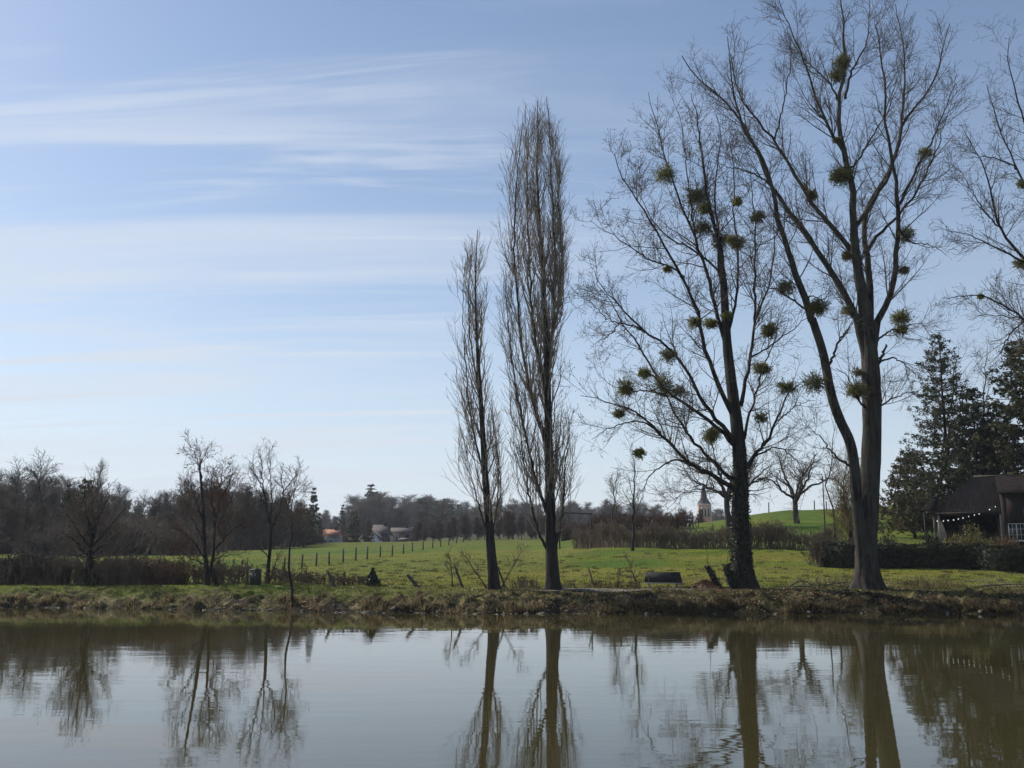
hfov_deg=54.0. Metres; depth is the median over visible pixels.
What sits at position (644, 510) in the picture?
woodland tree
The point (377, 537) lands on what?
house
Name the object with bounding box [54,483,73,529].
woodland conifer
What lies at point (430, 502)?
woodland tree
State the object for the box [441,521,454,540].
woodland tree
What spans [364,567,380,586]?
ivy stump
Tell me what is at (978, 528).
conical shrub
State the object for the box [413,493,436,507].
woodland tree
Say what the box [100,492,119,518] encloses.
woodland tree
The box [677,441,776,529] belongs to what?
orchard tree
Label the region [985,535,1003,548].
shrub
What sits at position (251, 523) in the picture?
woodland tree
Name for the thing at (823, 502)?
utility pole
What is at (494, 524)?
woodland tree
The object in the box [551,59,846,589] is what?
poplar tree
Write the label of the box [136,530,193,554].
woodland shrub
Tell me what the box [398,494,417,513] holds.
woodland tree
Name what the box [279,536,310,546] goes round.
woodland shrub
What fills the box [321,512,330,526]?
woodland tree
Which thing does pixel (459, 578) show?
fence post
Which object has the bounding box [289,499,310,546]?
woodland tree
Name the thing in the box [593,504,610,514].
woodland tree
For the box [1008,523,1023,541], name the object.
window
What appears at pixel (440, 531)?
woodland tree
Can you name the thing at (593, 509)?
woodland tree
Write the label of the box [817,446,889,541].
willow tree
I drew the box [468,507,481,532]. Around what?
woodland tree
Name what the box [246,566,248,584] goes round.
fence post
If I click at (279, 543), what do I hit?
woodland shrub
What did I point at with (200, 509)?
woodland tree
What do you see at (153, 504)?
woodland tree
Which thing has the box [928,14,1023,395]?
poplar tree
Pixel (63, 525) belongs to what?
woodland shrub
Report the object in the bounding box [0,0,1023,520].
sky
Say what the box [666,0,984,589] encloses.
poplar tree
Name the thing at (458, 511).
woodland tree
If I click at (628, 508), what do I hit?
woodland tree
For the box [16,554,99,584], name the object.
bramble
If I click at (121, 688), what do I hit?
water
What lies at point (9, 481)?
woodland tree
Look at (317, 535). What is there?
woodland shrub
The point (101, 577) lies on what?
bramble
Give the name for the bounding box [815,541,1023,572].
clipped hedge
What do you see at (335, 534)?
house
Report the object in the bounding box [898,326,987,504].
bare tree
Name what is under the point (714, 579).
stump
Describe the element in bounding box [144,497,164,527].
woodland tree
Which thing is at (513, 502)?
woodland tree
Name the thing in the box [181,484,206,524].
woodland tree
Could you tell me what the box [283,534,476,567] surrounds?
wire fence
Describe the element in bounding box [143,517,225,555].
woodland shrub
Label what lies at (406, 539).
shed
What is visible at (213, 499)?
woodland tree
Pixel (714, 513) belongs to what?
woodland tree
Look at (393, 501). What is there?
woodland tree
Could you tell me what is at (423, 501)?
woodland conifer
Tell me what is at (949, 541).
shrub
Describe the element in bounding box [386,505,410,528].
woodland tree
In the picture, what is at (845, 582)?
fallen branch
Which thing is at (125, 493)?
woodland tree
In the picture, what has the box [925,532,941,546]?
shrub
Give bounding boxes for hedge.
[0,550,77,584]
[556,510,700,540]
[570,516,842,549]
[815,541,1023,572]
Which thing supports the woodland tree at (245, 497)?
on the ground at (811, 520)
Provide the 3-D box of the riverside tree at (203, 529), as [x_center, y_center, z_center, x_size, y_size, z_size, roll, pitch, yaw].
[-18.879,7.728,62.652,6.499,9.986,4.574,2,-10,-11]
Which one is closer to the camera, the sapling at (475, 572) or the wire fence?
the sapling at (475, 572)
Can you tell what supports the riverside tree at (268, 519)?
on the ground at (811, 520)
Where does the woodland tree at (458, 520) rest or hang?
on the ground at (811, 520)
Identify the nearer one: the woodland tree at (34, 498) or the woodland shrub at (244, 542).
the woodland tree at (34, 498)
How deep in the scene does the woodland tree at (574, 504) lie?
513.71 m
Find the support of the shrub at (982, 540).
on the ground at (811, 520)
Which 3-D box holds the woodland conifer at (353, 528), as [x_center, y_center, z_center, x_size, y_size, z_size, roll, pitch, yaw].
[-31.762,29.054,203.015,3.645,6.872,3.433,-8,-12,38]
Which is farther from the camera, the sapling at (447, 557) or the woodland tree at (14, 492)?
the woodland tree at (14, 492)
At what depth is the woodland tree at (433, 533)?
203.99 m
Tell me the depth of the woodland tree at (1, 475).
172.44 m
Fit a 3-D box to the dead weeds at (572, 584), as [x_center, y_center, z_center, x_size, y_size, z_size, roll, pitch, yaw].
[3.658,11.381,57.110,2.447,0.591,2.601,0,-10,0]
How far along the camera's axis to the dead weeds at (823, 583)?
57.61 m
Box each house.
[322,526,343,542]
[369,533,381,541]
[371,522,391,541]
[390,525,412,541]
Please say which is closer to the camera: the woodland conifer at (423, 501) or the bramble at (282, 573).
the bramble at (282, 573)
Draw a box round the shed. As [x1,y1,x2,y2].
[398,534,411,541]
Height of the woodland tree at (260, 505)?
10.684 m
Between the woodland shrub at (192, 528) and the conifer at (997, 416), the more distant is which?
the woodland shrub at (192, 528)
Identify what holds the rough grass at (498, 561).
on the ground at (811, 520)
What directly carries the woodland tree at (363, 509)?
on the ground at (811, 520)
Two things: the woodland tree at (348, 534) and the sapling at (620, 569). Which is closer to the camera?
the sapling at (620, 569)
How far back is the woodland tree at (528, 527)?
204.34 m
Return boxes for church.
[696,483,711,521]
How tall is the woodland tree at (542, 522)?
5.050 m
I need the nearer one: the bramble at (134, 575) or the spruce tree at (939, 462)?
the bramble at (134, 575)
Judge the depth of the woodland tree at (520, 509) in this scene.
433.98 m
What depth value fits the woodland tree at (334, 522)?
425.87 m
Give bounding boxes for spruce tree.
[882,331,1000,523]
[922,387,1020,517]
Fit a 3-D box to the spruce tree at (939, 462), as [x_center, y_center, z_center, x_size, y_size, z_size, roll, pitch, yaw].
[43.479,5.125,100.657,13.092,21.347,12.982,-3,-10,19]
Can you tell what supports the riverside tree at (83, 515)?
on the ground at (811, 520)
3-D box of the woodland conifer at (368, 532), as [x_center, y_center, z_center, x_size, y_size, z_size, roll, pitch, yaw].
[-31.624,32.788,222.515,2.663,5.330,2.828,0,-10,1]
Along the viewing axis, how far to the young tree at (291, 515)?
53.52 m
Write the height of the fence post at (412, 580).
0.930 m
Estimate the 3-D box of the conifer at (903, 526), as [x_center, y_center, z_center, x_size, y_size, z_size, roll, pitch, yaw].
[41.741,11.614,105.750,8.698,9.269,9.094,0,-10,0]
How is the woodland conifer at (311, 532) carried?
on the ground at (811, 520)
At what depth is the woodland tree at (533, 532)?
198.08 m
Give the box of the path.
[540,588,708,591]
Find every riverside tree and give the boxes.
[47,465,135,585]
[156,430,260,585]
[239,438,306,583]
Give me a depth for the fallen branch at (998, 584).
57.34 m
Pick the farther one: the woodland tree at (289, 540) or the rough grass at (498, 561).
the woodland tree at (289, 540)
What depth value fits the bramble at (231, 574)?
63.07 m
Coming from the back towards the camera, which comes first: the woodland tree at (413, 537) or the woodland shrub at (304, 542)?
the woodland tree at (413, 537)
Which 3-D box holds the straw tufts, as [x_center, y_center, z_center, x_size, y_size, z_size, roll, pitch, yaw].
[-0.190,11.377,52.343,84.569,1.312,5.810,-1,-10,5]
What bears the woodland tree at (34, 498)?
on the ground at (811, 520)
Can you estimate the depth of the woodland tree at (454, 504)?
512.15 m
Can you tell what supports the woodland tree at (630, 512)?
on the ground at (811, 520)
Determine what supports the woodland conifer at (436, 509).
on the ground at (811, 520)
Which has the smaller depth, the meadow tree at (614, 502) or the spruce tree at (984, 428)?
the spruce tree at (984, 428)
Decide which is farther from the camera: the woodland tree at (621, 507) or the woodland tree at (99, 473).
the woodland tree at (621, 507)
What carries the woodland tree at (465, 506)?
on the ground at (811, 520)
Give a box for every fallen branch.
[789,580,812,586]
[793,571,847,587]
[823,570,850,587]
[979,573,1023,586]
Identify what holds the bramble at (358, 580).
on the ground at (811, 520)
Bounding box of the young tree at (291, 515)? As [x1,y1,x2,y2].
[264,456,317,607]
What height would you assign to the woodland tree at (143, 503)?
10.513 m
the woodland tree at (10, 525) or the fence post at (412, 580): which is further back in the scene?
the woodland tree at (10, 525)
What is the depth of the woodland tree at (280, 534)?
163.47 m
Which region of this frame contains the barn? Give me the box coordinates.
[920,474,1023,548]
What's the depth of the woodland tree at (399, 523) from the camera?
319.63 m
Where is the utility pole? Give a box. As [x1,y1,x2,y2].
[820,476,825,529]
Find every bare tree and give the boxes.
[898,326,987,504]
[956,333,1007,427]
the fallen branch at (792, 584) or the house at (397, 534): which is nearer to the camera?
the fallen branch at (792, 584)
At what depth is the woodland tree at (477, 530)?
207.21 m
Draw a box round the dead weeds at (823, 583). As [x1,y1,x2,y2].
[797,572,851,588]
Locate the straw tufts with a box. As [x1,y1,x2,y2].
[0,591,1018,613]
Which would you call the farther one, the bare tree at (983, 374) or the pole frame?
the pole frame
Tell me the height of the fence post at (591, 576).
1.325 m
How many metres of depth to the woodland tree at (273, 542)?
164.55 m
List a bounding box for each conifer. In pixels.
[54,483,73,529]
[67,478,104,525]
[301,508,316,544]
[305,487,324,542]
[337,505,348,539]
[345,511,361,542]
[363,484,378,502]
[363,520,374,541]
[420,498,430,537]
[429,501,442,535]
[444,503,454,537]
[455,504,462,536]
[878,451,939,537]
[959,337,1023,475]
[979,411,1023,474]
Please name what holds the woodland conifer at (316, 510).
on the ground at (811, 520)
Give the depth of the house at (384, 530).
249.04 m
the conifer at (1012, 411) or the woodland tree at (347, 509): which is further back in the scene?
the woodland tree at (347, 509)
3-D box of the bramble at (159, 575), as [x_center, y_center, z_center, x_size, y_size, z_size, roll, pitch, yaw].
[-21.952,11.880,63.445,3.214,1.694,3.049,0,-10,0]
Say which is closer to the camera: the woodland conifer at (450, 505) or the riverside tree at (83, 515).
the riverside tree at (83, 515)
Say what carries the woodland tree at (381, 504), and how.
on the ground at (811, 520)
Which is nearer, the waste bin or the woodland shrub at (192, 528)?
the waste bin
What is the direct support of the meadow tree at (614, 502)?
on the ground at (811, 520)
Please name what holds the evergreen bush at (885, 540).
on the ground at (811, 520)
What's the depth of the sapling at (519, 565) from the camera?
56.46 m
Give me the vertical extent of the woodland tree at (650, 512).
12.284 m
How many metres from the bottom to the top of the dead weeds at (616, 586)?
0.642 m
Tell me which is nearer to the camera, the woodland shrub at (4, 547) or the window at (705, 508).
the woodland shrub at (4, 547)
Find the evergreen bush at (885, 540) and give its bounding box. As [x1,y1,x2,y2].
[877,533,898,547]
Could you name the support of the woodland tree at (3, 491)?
on the ground at (811, 520)
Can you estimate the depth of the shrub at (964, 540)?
79.63 m
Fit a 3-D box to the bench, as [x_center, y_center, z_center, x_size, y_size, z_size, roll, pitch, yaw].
[8.514,11.104,56.379,2.200,1.068,0.570,0,-10,0]
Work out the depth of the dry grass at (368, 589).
53.35 m
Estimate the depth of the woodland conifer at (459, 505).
416.71 m
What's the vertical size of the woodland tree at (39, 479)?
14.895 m
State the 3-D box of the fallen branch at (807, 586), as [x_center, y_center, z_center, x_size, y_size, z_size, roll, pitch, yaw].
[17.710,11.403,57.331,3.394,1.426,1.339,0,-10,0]
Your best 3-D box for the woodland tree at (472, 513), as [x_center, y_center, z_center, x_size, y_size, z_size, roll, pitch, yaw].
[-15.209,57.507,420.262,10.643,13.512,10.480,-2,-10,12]
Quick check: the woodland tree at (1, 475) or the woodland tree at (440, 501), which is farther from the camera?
the woodland tree at (440, 501)
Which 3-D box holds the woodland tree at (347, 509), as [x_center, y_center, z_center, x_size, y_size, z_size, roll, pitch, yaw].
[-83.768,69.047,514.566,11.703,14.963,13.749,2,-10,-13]
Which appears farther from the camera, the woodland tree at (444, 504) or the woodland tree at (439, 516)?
the woodland tree at (444, 504)
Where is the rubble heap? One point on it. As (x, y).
(704, 583)
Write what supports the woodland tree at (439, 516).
on the ground at (811, 520)
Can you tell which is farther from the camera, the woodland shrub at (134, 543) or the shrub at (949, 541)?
the woodland shrub at (134, 543)
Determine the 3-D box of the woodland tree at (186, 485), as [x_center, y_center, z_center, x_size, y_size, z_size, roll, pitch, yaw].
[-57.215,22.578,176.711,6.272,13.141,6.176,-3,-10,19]
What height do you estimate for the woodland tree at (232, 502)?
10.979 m
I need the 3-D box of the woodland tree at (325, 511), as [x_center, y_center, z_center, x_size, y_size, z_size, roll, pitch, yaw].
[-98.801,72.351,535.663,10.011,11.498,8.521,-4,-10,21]
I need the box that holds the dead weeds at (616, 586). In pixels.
[592,578,640,588]
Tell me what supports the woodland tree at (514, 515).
on the ground at (811, 520)
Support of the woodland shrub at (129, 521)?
on the ground at (811, 520)
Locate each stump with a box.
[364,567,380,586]
[702,546,723,587]
[721,549,735,588]
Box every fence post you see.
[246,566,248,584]
[326,570,336,586]
[406,574,419,586]
[454,566,463,587]
[498,566,505,587]
[587,567,594,586]
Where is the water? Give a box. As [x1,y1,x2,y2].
[0,607,1023,767]
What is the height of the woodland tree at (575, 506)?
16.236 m
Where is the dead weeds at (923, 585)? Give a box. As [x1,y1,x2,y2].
[887,574,966,587]
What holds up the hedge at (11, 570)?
on the ground at (811, 520)
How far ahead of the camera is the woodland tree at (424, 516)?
326.67 m
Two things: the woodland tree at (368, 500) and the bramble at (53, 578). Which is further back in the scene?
the woodland tree at (368, 500)
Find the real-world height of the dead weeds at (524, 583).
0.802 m
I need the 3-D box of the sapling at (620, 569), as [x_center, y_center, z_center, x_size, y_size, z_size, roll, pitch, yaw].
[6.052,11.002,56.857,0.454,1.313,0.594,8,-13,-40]
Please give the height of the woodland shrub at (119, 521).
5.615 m
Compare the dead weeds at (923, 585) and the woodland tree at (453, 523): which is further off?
the woodland tree at (453, 523)
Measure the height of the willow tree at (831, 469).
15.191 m
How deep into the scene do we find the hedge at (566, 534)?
139.31 m
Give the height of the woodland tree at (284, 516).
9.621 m
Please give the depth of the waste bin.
60.87 m
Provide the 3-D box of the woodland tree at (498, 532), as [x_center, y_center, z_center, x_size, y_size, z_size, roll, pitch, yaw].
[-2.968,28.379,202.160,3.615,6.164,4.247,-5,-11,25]
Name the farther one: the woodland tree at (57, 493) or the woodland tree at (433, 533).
the woodland tree at (433, 533)
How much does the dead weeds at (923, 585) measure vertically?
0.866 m
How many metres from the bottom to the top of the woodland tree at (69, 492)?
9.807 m
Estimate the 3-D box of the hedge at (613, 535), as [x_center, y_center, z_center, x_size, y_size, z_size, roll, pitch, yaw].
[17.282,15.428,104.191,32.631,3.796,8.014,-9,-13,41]
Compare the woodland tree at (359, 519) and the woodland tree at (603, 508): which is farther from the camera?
the woodland tree at (603, 508)
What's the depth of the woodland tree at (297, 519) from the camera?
172.22 m
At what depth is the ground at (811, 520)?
70.02 m
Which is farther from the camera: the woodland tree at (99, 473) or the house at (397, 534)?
the house at (397, 534)
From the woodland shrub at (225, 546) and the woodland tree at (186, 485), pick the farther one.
the woodland tree at (186, 485)
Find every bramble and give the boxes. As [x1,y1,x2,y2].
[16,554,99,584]
[69,555,124,585]
[82,548,139,583]
[99,550,156,585]
[111,551,185,583]
[137,559,188,584]
[164,555,203,583]
[189,564,233,583]
[193,550,257,583]
[264,563,319,584]
[297,571,345,585]
[336,574,366,585]
[797,531,853,566]
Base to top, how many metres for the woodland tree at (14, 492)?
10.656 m
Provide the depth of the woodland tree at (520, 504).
523.62 m
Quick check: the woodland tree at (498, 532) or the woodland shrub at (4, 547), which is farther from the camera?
the woodland tree at (498, 532)
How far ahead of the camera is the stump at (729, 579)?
56.07 m
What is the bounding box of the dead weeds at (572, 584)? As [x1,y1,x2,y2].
[560,579,596,587]
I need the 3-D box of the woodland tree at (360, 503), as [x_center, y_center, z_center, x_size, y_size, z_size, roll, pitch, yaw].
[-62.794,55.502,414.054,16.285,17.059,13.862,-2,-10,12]
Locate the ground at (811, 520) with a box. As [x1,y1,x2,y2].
[0,506,1023,614]
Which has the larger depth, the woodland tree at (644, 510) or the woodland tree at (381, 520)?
the woodland tree at (644, 510)
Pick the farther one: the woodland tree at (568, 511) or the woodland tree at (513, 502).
the woodland tree at (513, 502)
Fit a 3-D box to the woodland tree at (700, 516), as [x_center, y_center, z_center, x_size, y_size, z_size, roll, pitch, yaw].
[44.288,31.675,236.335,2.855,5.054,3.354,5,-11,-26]
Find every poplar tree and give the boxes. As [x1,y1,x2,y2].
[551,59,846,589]
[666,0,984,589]
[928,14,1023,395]
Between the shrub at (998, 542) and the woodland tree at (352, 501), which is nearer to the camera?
the shrub at (998, 542)
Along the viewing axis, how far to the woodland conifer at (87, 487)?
131.11 m
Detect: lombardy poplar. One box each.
[439,229,516,589]
[486,94,583,589]
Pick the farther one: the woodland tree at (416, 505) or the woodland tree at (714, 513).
the woodland tree at (714, 513)
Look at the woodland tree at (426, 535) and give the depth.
205.91 m
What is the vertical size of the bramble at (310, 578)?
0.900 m
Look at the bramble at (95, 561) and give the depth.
64.97 m
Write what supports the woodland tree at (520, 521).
on the ground at (811, 520)
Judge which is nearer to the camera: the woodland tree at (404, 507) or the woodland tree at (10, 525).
the woodland tree at (10, 525)
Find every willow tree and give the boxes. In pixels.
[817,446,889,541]
[821,398,853,541]
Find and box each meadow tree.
[602,457,624,522]
[620,437,644,550]
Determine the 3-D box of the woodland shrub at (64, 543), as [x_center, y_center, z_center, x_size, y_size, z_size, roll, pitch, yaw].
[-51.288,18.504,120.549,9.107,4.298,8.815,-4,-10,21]
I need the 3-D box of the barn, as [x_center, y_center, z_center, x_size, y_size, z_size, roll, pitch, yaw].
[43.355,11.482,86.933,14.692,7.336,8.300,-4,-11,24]
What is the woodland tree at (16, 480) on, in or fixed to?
on the ground at (811, 520)
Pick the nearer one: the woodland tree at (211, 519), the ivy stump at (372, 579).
the ivy stump at (372, 579)
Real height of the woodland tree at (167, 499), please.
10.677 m
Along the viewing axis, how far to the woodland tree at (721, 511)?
499.42 m
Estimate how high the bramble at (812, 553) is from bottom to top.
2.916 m
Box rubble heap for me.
[686,579,726,588]
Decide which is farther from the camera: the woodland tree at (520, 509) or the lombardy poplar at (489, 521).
the woodland tree at (520, 509)
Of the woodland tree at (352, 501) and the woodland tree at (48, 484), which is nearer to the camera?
the woodland tree at (48, 484)
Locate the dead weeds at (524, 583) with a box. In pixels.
[509,576,540,587]
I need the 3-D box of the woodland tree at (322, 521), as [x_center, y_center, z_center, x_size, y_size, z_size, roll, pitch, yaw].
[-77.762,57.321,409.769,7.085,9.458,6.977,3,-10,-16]
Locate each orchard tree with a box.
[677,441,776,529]
[753,444,845,523]
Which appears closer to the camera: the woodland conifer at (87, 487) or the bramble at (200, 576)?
the bramble at (200, 576)
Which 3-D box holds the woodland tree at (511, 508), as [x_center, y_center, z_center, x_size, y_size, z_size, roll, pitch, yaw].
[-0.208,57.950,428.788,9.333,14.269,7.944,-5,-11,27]
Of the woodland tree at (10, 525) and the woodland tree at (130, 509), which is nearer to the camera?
the woodland tree at (10, 525)
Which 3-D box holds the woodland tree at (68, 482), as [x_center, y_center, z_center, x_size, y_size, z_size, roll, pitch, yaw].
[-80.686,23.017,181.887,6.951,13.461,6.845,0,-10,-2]
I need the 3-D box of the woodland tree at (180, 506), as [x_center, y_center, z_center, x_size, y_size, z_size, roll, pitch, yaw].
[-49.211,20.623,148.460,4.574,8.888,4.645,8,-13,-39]
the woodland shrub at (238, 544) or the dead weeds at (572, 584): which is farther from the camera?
the woodland shrub at (238, 544)
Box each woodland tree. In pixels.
[0,469,8,486]
[0,484,19,519]
[0,490,27,553]
[1,469,25,488]
[2,456,38,517]
[4,484,29,516]
[11,447,68,546]
[12,475,28,505]
[26,478,44,518]
[29,474,63,503]
[33,486,63,519]
[46,474,65,502]
[56,486,83,517]
[57,475,79,503]
[89,460,110,519]
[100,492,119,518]
[112,481,127,514]
[115,487,137,517]
[122,500,135,515]
[131,489,150,521]
[131,500,147,520]
[142,492,161,522]
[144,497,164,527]
[157,489,181,523]
[169,495,193,527]
[175,476,199,510]
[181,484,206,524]
[192,476,219,519]
[194,500,207,523]
[197,508,209,525]
[200,473,232,528]
[205,486,235,539]
[218,488,236,521]
[221,480,259,534]
[228,490,259,537]
[234,488,245,497]
[249,487,270,548]
[253,489,273,533]
[261,502,279,548]
[264,525,275,544]
[272,494,302,548]
[272,511,290,548]
[284,531,293,547]
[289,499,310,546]
[290,499,307,546]
[315,514,328,530]
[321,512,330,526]
[323,510,331,528]
[331,517,338,527]
[335,493,361,520]
[338,506,352,530]
[343,509,371,533]
[344,515,362,537]
[345,500,368,527]
[347,504,375,535]
[356,497,382,538]
[366,491,390,525]
[373,509,392,527]
[381,494,406,524]
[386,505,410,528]
[392,503,411,527]
[394,510,412,527]
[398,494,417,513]
[408,498,430,523]
[408,507,431,540]
[411,528,421,540]
[412,522,423,541]
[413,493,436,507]
[419,496,436,519]
[420,524,428,540]
[424,521,439,539]
[431,500,450,522]
[431,509,449,536]
[433,499,454,522]
[435,520,445,540]
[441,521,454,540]
[443,497,460,515]
[446,516,458,539]
[451,508,462,535]
[454,517,461,539]
[455,511,471,539]
[460,500,474,522]
[462,518,473,539]
[468,505,483,529]
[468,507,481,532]
[472,512,483,536]
[472,517,483,539]
[479,518,484,538]
[483,513,499,533]
[493,511,504,538]
[494,504,504,517]
[499,510,517,538]
[502,512,520,538]
[507,504,519,523]
[509,498,520,517]
[514,502,525,519]
[515,512,526,538]
[516,504,530,535]
[524,514,536,538]
[528,513,542,538]
[537,515,544,537]
[559,502,576,520]
[561,505,576,523]
[565,500,583,520]
[574,505,588,525]
[581,501,591,520]
[584,507,597,521]
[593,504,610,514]
[611,502,625,513]
[623,501,638,513]
[628,507,642,516]
[638,503,649,515]
[645,508,655,516]
[652,504,662,514]
[695,509,705,523]
[712,508,719,519]
[716,508,724,519]
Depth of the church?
355.73 m
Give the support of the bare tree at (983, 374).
on the ground at (811, 520)
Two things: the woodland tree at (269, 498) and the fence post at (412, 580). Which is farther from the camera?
the woodland tree at (269, 498)
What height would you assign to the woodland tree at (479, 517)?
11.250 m
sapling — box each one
[442,545,461,587]
[458,548,487,588]
[501,543,532,587]
[615,568,621,587]
[622,552,643,586]
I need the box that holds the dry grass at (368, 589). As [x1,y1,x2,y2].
[0,585,1023,613]
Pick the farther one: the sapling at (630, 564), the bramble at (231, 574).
the bramble at (231, 574)
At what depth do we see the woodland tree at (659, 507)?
528.98 m
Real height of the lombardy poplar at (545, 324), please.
29.358 m
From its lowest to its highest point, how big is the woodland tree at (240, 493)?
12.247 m
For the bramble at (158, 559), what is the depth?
64.81 m
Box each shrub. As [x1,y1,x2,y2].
[0,533,27,553]
[44,523,112,555]
[51,514,124,555]
[59,511,153,552]
[93,515,149,555]
[107,513,185,553]
[110,510,162,529]
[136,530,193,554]
[143,516,222,553]
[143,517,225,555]
[183,522,233,551]
[223,531,257,549]
[226,528,264,550]
[261,515,314,545]
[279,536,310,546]
[308,526,328,543]
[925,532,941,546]
[941,531,962,546]
[953,521,978,547]
[969,530,992,547]
[976,524,981,539]
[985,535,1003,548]
[994,524,1020,549]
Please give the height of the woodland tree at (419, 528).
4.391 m
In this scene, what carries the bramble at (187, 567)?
on the ground at (811, 520)
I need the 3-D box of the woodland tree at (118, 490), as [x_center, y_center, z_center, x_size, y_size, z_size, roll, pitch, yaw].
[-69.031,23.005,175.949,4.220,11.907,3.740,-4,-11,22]
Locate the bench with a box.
[644,572,683,587]
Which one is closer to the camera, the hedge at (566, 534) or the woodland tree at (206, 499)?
the hedge at (566, 534)
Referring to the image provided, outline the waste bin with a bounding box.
[250,569,261,584]
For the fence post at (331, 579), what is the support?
on the ground at (811, 520)
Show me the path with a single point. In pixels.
(597, 590)
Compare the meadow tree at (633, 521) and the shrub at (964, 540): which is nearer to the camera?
the shrub at (964, 540)
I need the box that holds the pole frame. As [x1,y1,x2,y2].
[558,512,592,548]
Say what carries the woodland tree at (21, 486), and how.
on the ground at (811, 520)
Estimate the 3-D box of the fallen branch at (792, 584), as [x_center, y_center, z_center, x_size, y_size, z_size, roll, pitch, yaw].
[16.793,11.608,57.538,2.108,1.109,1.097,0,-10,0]
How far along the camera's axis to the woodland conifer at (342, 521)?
297.07 m
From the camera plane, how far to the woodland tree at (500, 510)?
437.26 m
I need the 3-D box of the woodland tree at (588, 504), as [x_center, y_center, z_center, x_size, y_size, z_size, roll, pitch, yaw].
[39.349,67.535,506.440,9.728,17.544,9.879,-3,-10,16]
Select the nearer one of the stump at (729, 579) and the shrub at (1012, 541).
the stump at (729, 579)
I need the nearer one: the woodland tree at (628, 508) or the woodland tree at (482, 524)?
the woodland tree at (482, 524)
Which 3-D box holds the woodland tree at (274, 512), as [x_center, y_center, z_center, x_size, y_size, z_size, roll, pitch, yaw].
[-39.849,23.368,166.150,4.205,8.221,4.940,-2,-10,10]
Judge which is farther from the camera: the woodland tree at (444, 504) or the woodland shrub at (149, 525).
the woodland tree at (444, 504)
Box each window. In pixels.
[704,507,706,517]
[707,507,709,517]
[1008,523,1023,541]
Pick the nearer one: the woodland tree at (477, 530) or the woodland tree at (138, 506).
the woodland tree at (138, 506)
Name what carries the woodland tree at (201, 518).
on the ground at (811, 520)
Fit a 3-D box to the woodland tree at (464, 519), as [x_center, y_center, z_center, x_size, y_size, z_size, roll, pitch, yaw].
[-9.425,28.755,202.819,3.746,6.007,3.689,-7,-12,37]
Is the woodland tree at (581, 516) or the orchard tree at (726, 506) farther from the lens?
the woodland tree at (581, 516)
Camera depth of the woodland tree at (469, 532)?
206.15 m
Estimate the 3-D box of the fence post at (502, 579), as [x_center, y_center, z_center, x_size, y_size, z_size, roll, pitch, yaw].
[-0.571,11.024,56.954,0.599,1.376,0.148,0,-10,0]
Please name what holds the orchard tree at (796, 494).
on the ground at (811, 520)
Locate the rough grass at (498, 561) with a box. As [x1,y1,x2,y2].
[75,549,1023,604]
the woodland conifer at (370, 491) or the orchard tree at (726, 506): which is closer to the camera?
the orchard tree at (726, 506)
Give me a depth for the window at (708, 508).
355.06 m
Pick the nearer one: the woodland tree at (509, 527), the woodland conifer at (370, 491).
the woodland tree at (509, 527)

